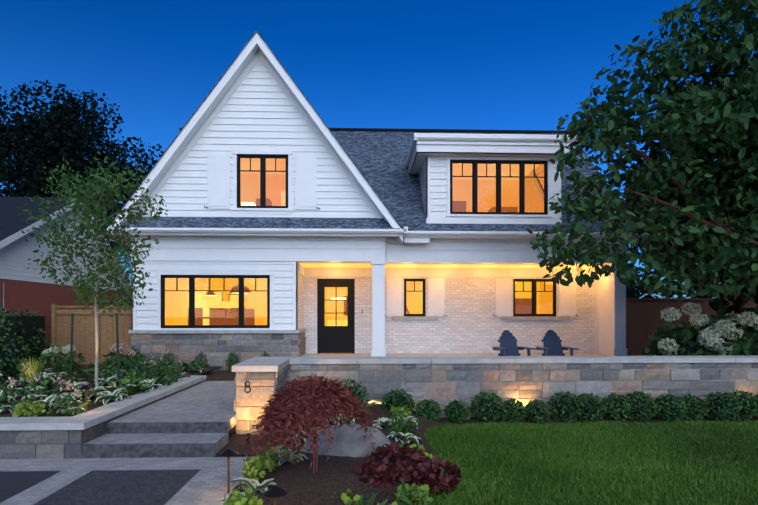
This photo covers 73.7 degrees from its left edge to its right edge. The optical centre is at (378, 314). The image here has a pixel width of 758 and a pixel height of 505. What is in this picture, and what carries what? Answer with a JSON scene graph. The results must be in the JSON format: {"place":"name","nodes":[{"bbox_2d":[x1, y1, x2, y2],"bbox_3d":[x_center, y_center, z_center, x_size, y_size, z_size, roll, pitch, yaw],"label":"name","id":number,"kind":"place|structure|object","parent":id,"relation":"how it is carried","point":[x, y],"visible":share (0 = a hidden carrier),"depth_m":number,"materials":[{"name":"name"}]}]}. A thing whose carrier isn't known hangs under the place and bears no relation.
{"place":"outdoors","nodes":[
{"label":"outdoors","id":0,"kind":"place"},
{"bbox_2d":[0,197,131,362],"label":"neighbour house","id":1,"kind":"structure","parent":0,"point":[38,297],"depth_m":13.67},
{"bbox_2d":[3,283,49,347],"bbox_3d":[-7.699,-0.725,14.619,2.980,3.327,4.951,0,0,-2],"label":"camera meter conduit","id":2,"kind":"object","parent":1,"relation":"attached to","point":[3,304],"visible":0.1,"depth_m":12.18,"materials":[{"name":"grey metal"}]},
{"bbox_2d":[0,211,119,289],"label":"neighboring house wall","id":3,"kind":"structure","parent":1,"relation":"attached to","point":[16,255],"depth_m":13.52,"materials":[{"name":"white wood"}]},
{"bbox_2d":[16,151,167,386],"bbox_3d":[-4.925,-0.770,8.837,2.106,4.184,2.359,0,0,44],"label":"young tree","id":4,"kind":"object","parent":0,"point":[90,202],"depth_m":8.76,"materials":[{"name":"green plant"}]},
{"bbox_2d":[0,381,251,504],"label":"paving","id":5,"kind":"structure","parent":0,"point":[152,481],"depth_m":5.35,"materials":[{"name":"concrete"}]},
{"bbox_2d":[0,380,203,458],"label":"retaining wall blocks","id":6,"kind":"structure","parent":5,"relation":"on","point":[24,448],"depth_m":6.00,"materials":[{"name":"grey stone"}]},
{"bbox_2d":[0,414,121,458],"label":"mortar joints","id":7,"kind":"object","parent":6,"relation":"attached to","point":[16,433],"depth_m":6.02,"materials":[{"name":"grey concrete"}]},
{"bbox_2d":[82,412,236,457],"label":"entry steps","id":8,"kind":"structure","parent":5,"relation":"on","point":[151,435],"depth_m":6.46,"materials":[{"name":"stone"}]},
{"bbox_2d":[218,449,238,492],"bbox_3d":[-1.430,1.482,4.803,0.185,0.420,0.190,0,0,-2],"label":"path light","id":9,"kind":"object","parent":5,"relation":"on","point":[228,453],"visible":1,"depth_m":4.79,"materials":[{"name":"black metal"}]},
{"bbox_2d":[136,58,556,329],"bbox_3d":[-0.751,-3.168,14.195,11.240,7.120,1.976,0,0,-2],"label":"house siding","id":10,"kind":"object","parent":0,"point":[259,110],"visible":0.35,"depth_m":13.14,"materials":[{"name":"white wood"}]},
{"bbox_2d":[161,154,576,353],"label":"window frames","id":11,"kind":"structure","parent":10,"relation":"in","point":[336,339],"depth_m":13.53,"materials":[{"name":"black metal"}]},
{"bbox_2d":[165,158,552,324],"bbox_3d":[-0.191,-1.916,14.070,10.870,4.435,1.560,0,0,-2],"label":"window glass","id":12,"kind":"object","parent":11,"relation":"in","point":[345,288],"visible":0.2,"depth_m":13.52,"materials":[{"name":"glass"}]},
{"bbox_2d":[111,30,630,231],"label":"house roof shingles","id":13,"kind":"object","parent":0,"point":[378,157],"visible":0.12,"depth_m":14.23,"materials":[{"name":"grey"}]},
{"bbox_2d":[107,32,648,355],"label":"house trim","id":14,"kind":"structure","parent":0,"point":[378,249],"depth_m":13.15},
{"bbox_2d":[165,278,266,324],"bbox_3d":[-4.260,-0.253,15.272,3.900,2.150,4.080,0,0,-2],"label":"interior room","id":15,"kind":"object","parent":14,"relation":"in","point":[204,299],"depth_m":15.61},
{"bbox_2d":[240,158,543,211],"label":"window panes","id":16,"kind":"structure","parent":14,"relation":"attached to","point":[248,195],"depth_m":16.23,"materials":[{"name":"orange glass"}]},
{"bbox_2d":[300,263,607,267],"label":"porch ceiling","id":17,"kind":"structure","parent":14,"relation":"attached to","point":[336,265],"depth_m":14.06,"materials":[{"name":"beige wood"}]},
{"bbox_2d":[0,0,757,297],"label":"sky","id":18,"kind":"structure","parent":0,"point":[396,64],"materials":[{"name":"blue"}]},
{"bbox_2d":[320,281,552,353],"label":"interior lower rooms","id":19,"kind":"object","parent":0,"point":[330,315],"depth_m":17.58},
{"bbox_2d":[131,333,751,430],"bbox_3d":[1.429,1.147,9.383,17.192,1.350,6.820,0,0,24],"label":"stone wall mortar","id":20,"kind":"object","parent":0,"point":[404,370],"depth_m":8.47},
{"bbox_2d":[131,332,757,433],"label":"stone wall blocks","id":21,"kind":"structure","parent":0,"point":[534,384],"depth_m":8.43,"materials":[{"name":"grey stone"}]},
{"bbox_2d":[244,381,250,392],"bbox_3d":[-1.860,1.021,7.149,0.096,0.168,0.014,0,0,-2],"label":"house number","id":22,"kind":"object","parent":21,"relation":"attached to","point":[247,386],"visible":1,"depth_m":7.14,"materials":[{"name":"black metal"}]},
{"bbox_2d":[0,328,757,429],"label":"stone wall caps","id":23,"kind":"object","parent":21,"relation":"on","point":[89,418],"visible":0.92,"depth_m":8.35,"materials":[{"name":"grey stone"}]},
{"bbox_2d":[298,263,594,353],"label":"brick wall","id":24,"kind":"structure","parent":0,"point":[468,322],"depth_m":14.84,"materials":[{"name":"white brick"}]},
{"bbox_2d":[301,316,606,360],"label":"window sills","id":25,"kind":"structure","parent":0,"point":[357,355],"depth_m":14.73,"materials":[{"name":"grey stone"}]},
{"bbox_2d":[492,330,535,355],"bbox_3d":[3.287,0.876,12.473,0.830,1.011,0.950,0,0,-6],"label":"adirondack chair","id":26,"kind":"object","parent":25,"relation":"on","point":[507,340],"visible":0.77,"depth_m":12.71,"materials":[{"name":"blue paint"}]},
{"bbox_2d":[536,330,578,355],"bbox_3d":[4.365,0.876,12.510,0.830,1.011,0.950,0,0,3],"label":"adirondack chair","id":27,"kind":"object","parent":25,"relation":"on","point":[551,340],"visible":0.69,"depth_m":12.75,"materials":[{"name":"blue paint"}]},
{"bbox_2d":[217,419,757,504],"bbox_3d":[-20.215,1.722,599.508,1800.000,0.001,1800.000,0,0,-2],"label":"lawn","id":28,"kind":"structure","parent":0,"point":[435,454],"depth_m":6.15,"materials":[{"name":"green plant"}]},
{"bbox_2d":[0,80,756,297],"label":"tree","id":29,"kind":"object","parent":28,"relation":"on","point":[34,151],"visible":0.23,"depth_m":25.85,"materials":[{"name":"green plant"}]},
{"bbox_2d":[0,363,757,454],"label":"planting bed mulch","id":30,"kind":"object","parent":28,"relation":"on","point":[227,375],"visible":0.17,"depth_m":8.03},
{"bbox_2d":[0,306,48,376],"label":"hedge","id":31,"kind":"object","parent":30,"relation":"on","point":[27,322],"depth_m":10.54,"materials":[{"name":"green plant"}]},
{"bbox_2d":[14,355,44,385],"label":"ornamental grass","id":32,"kind":"object","parent":30,"relation":"on","point":[35,367],"depth_m":9.18,"materials":[{"name":"green plant"}]},
{"bbox_2d":[36,342,85,375],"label":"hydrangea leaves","id":33,"kind":"object","parent":30,"relation":"on","point":[62,362],"depth_m":11.11,"materials":[{"name":"green plant"}]},
{"bbox_2d":[79,385,93,411],"bbox_3d":[-3.865,1.112,6.670,0.185,0.380,0.190,0,0,-2],"label":"path light","id":34,"kind":"object","parent":30,"relation":"on","point":[85,387],"visible":0.88,"depth_m":6.66,"materials":[{"name":"black metal"}]},
{"bbox_2d":[51,304,131,364],"bbox_3d":[-7.584,0.562,13.592,2.380,1.720,0.110,0,0,-2],"label":"fence","id":35,"kind":"object","parent":30,"relation":"on","point":[84,333],"visible":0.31,"depth_m":13.59,"materials":[{"name":"brown wood"}]},
{"bbox_2d":[0,352,182,385],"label":"mixed shrubs","id":36,"kind":"object","parent":30,"relation":"on","point":[161,375],"visible":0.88,"depth_m":9.42,"materials":[{"name":"green plant"}]},
{"bbox_2d":[69,313,119,386],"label":"garden stakes","id":37,"kind":"object","parent":30,"relation":"on","point":[71,346],"visible":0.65,"depth_m":8.83,"materials":[{"name":"green"}]},
{"bbox_2d":[0,366,204,413],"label":"garden plants","id":38,"kind":"object","parent":30,"relation":"on","point":[105,396],"visible":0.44,"depth_m":7.91,"materials":[{"name":"green plant"}]},
{"bbox_2d":[0,360,208,416],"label":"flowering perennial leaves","id":39,"kind":"object","parent":30,"relation":"on","point":[69,396],"visible":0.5,"depth_m":7.22,"materials":[{"name":"green plant"}]},
{"bbox_2d":[8,345,182,396],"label":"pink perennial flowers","id":40,"kind":"object","parent":39,"relation":"on","point":[71,384],"visible":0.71,"depth_m":7.19,"materials":[{"name":"pink plant"}]},
{"bbox_2d":[100,343,142,370],"bbox_3d":[-6.001,1.081,11.810,0.910,0.896,1.006,0,0,-2],"label":"hydrangea","id":41,"kind":"object","parent":30,"relation":"on","point":[112,360],"depth_m":11.62,"materials":[{"name":"plant"}]},
{"bbox_2d":[0,378,255,501],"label":"ground cover plants","id":42,"kind":"object","parent":30,"relation":"on","point":[80,380],"visible":0.31,"depth_m":9.16,"materials":[{"name":"green plant"}]},
{"bbox_2d":[0,371,345,465],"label":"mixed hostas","id":43,"kind":"object","parent":30,"relation":"on","point":[107,381],"visible":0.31,"depth_m":7.11,"materials":[{"name":"green plant"}]},
{"bbox_2d":[0,361,419,455],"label":"hosta plants","id":44,"kind":"object","parent":30,"relation":"on","point":[131,390],"visible":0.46,"depth_m":8.81,"materials":[{"name":"green plant"}]},
{"bbox_2d":[12,372,410,504],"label":"green shrubs","id":45,"kind":"object","parent":30,"relation":"on","point":[22,411],"visible":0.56,"depth_m":5.00,"materials":[{"name":"green plant"}]},
{"bbox_2d":[162,351,269,371],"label":"small shrubs","id":46,"kind":"object","parent":30,"relation":"on","point":[228,360],"visible":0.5,"depth_m":12.67,"materials":[{"name":"green plant"}]},
{"bbox_2d":[0,358,444,504],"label":"leafy plants","id":47,"kind":"object","parent":30,"relation":"on","point":[396,428],"visible":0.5,"depth_m":6.53,"materials":[{"name":"green plant"}]},
{"bbox_2d":[228,403,439,504],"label":"mulch bed","id":48,"kind":"object","parent":30,"relation":"on","point":[300,483],"visible":0.33,"depth_m":4.74,"materials":[{"name":"brown soil"}]},
{"bbox_2d":[263,486,287,504],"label":"path light","id":49,"kind":"object","parent":48,"relation":"on","point":[274,492],"visible":1,"depth_m":3.69,"materials":[{"name":"black metal"}]},
{"bbox_2d":[236,374,382,473],"bbox_3d":[-0.620,1.075,4.782,1.352,1.093,1.166,0,0,-2],"label":"japanese maple","id":50,"kind":"object","parent":48,"relation":"on","point":[329,394],"depth_m":4.55,"materials":[{"name":"red plant"}]},
{"bbox_2d":[231,412,423,499],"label":"variegated hostas","id":51,"kind":"object","parent":48,"relation":"on","point":[246,483],"visible":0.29,"depth_m":6.15,"materials":[{"name":"green plant"}]},
{"bbox_2d":[300,423,390,456],"bbox_3d":[-0.321,1.549,5.641,1.085,0.667,0.762,0,0,-27],"label":"boulder","id":52,"kind":"object","parent":48,"relation":"on","point":[350,442],"visible":0.48,"depth_m":5.44,"materials":[{"name":"grey stone"}]},
{"bbox_2d":[263,444,432,504],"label":"green plants","id":53,"kind":"object","parent":48,"relation":"on","point":[420,492],"visible":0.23,"depth_m":4.48,"materials":[{"name":"green plant"}]},
{"bbox_2d":[353,442,461,494],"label":"heuchera leaves","id":54,"kind":"object","parent":48,"relation":"on","point":[410,458],"visible":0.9,"depth_m":4.87,"materials":[{"name":"red plant"}]},
{"bbox_2d":[626,298,757,355],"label":"fence","id":55,"kind":"object","parent":30,"relation":"on","point":[643,318],"visible":0.15,"depth_m":16.15,"materials":[{"name":"brown wood"}]},
{"bbox_2d":[641,308,757,355],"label":"hydrangea","id":56,"kind":"object","parent":30,"relation":"on","point":[740,348],"depth_m":10.13,"materials":[{"name":"plant"}]},
{"bbox_2d":[657,302,757,355],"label":"hydrangea flowers","id":57,"kind":"object","parent":56,"relation":"attached to","point":[710,337],"visible":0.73,"depth_m":9.93,"materials":[{"name":"white plant"}]},
{"bbox_2d":[337,378,757,423],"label":"shrubs","id":58,"kind":"object","parent":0,"point":[573,404],"visible":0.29,"depth_m":8.00,"materials":[{"name":"green plant"}]},
{"bbox_2d":[526,0,757,301],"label":"tree","id":59,"kind":"object","parent":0,"point":[673,65],"depth_m":9.07,"materials":[{"name":"green plant"}]},
{"bbox_2d":[603,17,757,317],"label":"tree leaves","id":60,"kind":"object","parent":59,"relation":"attached to","point":[738,302],"visible":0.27,"depth_m":10.08,"materials":[{"name":"green plant"}]}
]}

